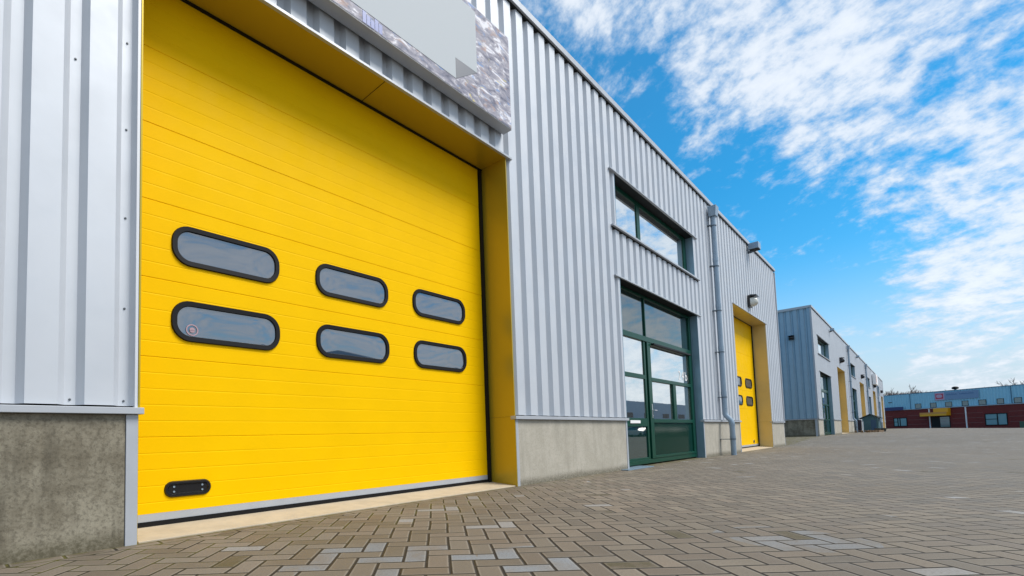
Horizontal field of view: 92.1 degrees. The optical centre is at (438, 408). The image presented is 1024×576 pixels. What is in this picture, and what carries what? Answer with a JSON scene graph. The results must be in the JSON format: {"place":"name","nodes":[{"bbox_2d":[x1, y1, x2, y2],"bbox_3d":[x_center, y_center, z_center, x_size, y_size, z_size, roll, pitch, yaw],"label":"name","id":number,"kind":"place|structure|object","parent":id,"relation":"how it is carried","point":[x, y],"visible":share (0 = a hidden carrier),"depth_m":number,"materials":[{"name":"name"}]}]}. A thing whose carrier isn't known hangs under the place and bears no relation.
{"place":"outdoors","nodes":[
{"label":"outdoors","id":0,"kind":"place"},
{"bbox_2d":[0,428,1023,575],"bbox_3d":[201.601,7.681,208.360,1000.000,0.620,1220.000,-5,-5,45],"label":"paving","id":1,"kind":"structure","parent":0,"point":[921,502],"depth_m":3.53,"materials":[{"name":"grey brick"}]},
{"bbox_2d":[0,0,785,564],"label":"warehouse","id":2,"kind":"structure","parent":1,"relation":"on","point":[262,262],"depth_m":5.04,"materials":[{"name":"grey metal"}]},
{"bbox_2d":[137,0,491,527],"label":"sectional door","id":3,"kind":"structure","parent":2,"relation":"in","point":[324,254],"depth_m":4.85,"materials":[{"name":"yellow metal"}]},
{"bbox_2d":[308,0,511,134],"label":"signboard","id":4,"kind":"object","parent":2,"relation":"attached to","point":[456,51],"visible":1,"depth_m":5.83,"materials":[{"name":"silver metal"}]},
{"bbox_2d":[615,185,686,269],"bbox_3d":[4.839,-3.934,11.092,0.050,1.050,4.480,-5,-5,45],"label":"window","id":5,"kind":"structure","parent":2,"relation":"in","point":[631,216],"depth_m":10.99,"materials":[{"name":"teal"}]},
{"bbox_2d":[645,342,695,457],"bbox_3d":[5.457,-0.158,11.338,0.135,2.480,2.755,-5,-5,45],"label":"door leaf","id":6,"kind":"structure","parent":2,"relation":"in","point":[670,399],"depth_m":11.23,"materials":[{"name":"teal"}]},
{"bbox_2d":[733,316,759,447],"bbox_3d":[10.274,-0.898,16.687,0.080,4.520,4.425,-5,-5,45],"label":"sectional door","id":7,"kind":"structure","parent":2,"relation":"in","point":[748,411],"depth_m":17.37,"materials":[{"name":"yellow metal"}]},
{"bbox_2d":[747,294,758,307],"bbox_3d":[10.572,-3.621,16.376,0.276,0.399,0.379,-5,-5,45],"label":"wall lamp","id":8,"kind":"object","parent":2,"relation":"attached to","point":[752,300],"visible":1,"depth_m":16.30,"materials":[{"name":"white plastic"}]},
{"bbox_2d":[748,241,760,253],"bbox_3d":[10.805,-5.510,16.728,0.345,0.295,0.344,-5,-5,45],"label":"floodlight","id":9,"kind":"object","parent":2,"relation":"attached to","point":[754,246],"visible":1,"depth_m":16.62,"materials":[{"name":"grey metal"}]},
{"bbox_2d":[777,305,885,436],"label":"warehouse","id":10,"kind":"structure","parent":1,"relation":"on","point":[826,391],"depth_m":27.40,"materials":[{"name":"grey metal"}]},
{"bbox_2d":[817,339,825,356],"bbox_3d":[22.743,-3.560,29.127,0.050,1.010,4.470,-5,-5,45],"label":"window frame","id":11,"kind":"structure","parent":10,"relation":"in","point":[821,347],"depth_m":29.73,"materials":[{"name":"teal"}]},
{"bbox_2d":[821,391,830,432],"bbox_3d":[23.336,0.218,29.394,0.070,2.480,2.770,-5,-5,45],"label":"door leaf","id":12,"kind":"structure","parent":10,"relation":"in","point":[825,399],"depth_m":29.42,"materials":[{"name":"teal"}]},
{"bbox_2d":[853,401,855,430],"bbox_3d":[35.036,0.599,41.168,0.070,2.480,2.586,-5,-5,45],"label":"door leaf","id":13,"kind":"structure","parent":10,"relation":"in","point":[853,401],"depth_m":41.73,"materials":[{"name":"teal"}]},
{"bbox_2d":[872,374,877,385],"bbox_3d":[51.622,-3.406,57.677,0.326,1.200,3.200,-5,-5,45],"label":"signboard","id":14,"kind":"object","parent":10,"relation":"attached to","point":[875,379],"visible":0.96,"depth_m":56.59,"materials":[{"name":"white paint"}]},
{"bbox_2d":[887,384,920,394],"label":"bare tree","id":15,"kind":"object","parent":1,"relation":"on","point":[904,393],"visible":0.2,"depth_m":109.26,"materials":[{"name":"brown plant"}]},
{"bbox_2d":[884,384,1023,428],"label":"brick building","id":16,"kind":"structure","parent":1,"relation":"on","point":[997,407],"depth_m":81.63,"materials":[{"name":"red brick"}]},
{"bbox_2d":[893,418,907,426],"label":"window","id":17,"kind":"structure","parent":16,"relation":"in","point":[901,421],"depth_m":90.15,"materials":[{"name":"blue"}]},
{"bbox_2d":[930,403,936,407],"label":"window","id":18,"kind":"structure","parent":16,"relation":"in","point":[932,405],"depth_m":85.41,"materials":[{"name":"black"}]},
{"bbox_2d":[945,402,951,406],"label":"window","id":19,"kind":"structure","parent":16,"relation":"in","point":[947,404],"depth_m":83.31,"materials":[{"name":"black glass"}]},
{"bbox_2d":[934,390,978,400],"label":"signboard","id":20,"kind":"object","parent":16,"relation":"attached to","point":[966,394],"visible":1,"depth_m":82.11,"materials":[{"name":"blue"}]},
{"bbox_2d":[962,401,968,405],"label":"window","id":21,"kind":"structure","parent":16,"relation":"in","point":[964,403],"depth_m":81.06,"materials":[{"name":"black glass"}]},
{"bbox_2d":[978,399,986,404],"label":"window","id":22,"kind":"structure","parent":16,"relation":"in","point":[981,402],"depth_m":78.93,"materials":[{"name":"black glass"}]},
{"bbox_2d":[984,413,1007,425],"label":"window","id":23,"kind":"structure","parent":16,"relation":"in","point":[991,418],"depth_m":77.06,"materials":[{"name":"blue"}]},
{"bbox_2d":[997,398,1003,403],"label":"window","id":24,"kind":"structure","parent":16,"relation":"in","point":[1001,400],"depth_m":76.79,"materials":[{"name":"black"}]},
{"bbox_2d":[1014,397,1021,402],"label":"window","id":25,"kind":"structure","parent":16,"relation":"in","point":[1017,399],"depth_m":74.77,"materials":[{"name":"black glass"}]},
{"bbox_2d":[519,0,1023,395],"label":"sky","id":26,"kind":"structure","parent":0,"point":[872,151],"materials":[{"name":"blue"}]},
{"bbox_2d":[857,420,861,431],"bbox_3d":[34.771,1.420,40.280,0.260,1.000,0.200,-5,-5,45],"label":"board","id":27,"kind":"object","parent":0,"point":[859,422],"visible":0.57,"depth_m":40.26,"materials":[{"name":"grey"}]},
{"bbox_2d":[859,414,881,431],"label":"shed","id":28,"kind":"structure","parent":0,"point":[871,421],"depth_m":40.49,"materials":[{"name":"teal wood"}]},
{"bbox_2d":[871,420,876,429],"bbox_3d":[35.981,1.372,40.332,0.322,0.920,0.022,-5,-5,45],"label":"door","id":29,"kind":"structure","parent":28,"relation":"in","point":[873,422],"depth_m":40.34,"materials":[{"name":"blue"}]},
{"bbox_2d":[865,430,883,431],"bbox_3d":[33.485,1.717,37.462,1.200,0.142,0.820,1,-4,-34],"label":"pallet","id":30,"kind":"object","parent":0,"point":[875,430],"visible":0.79,"depth_m":37.16,"materials":[{"name":"brown wood"}]}
]}

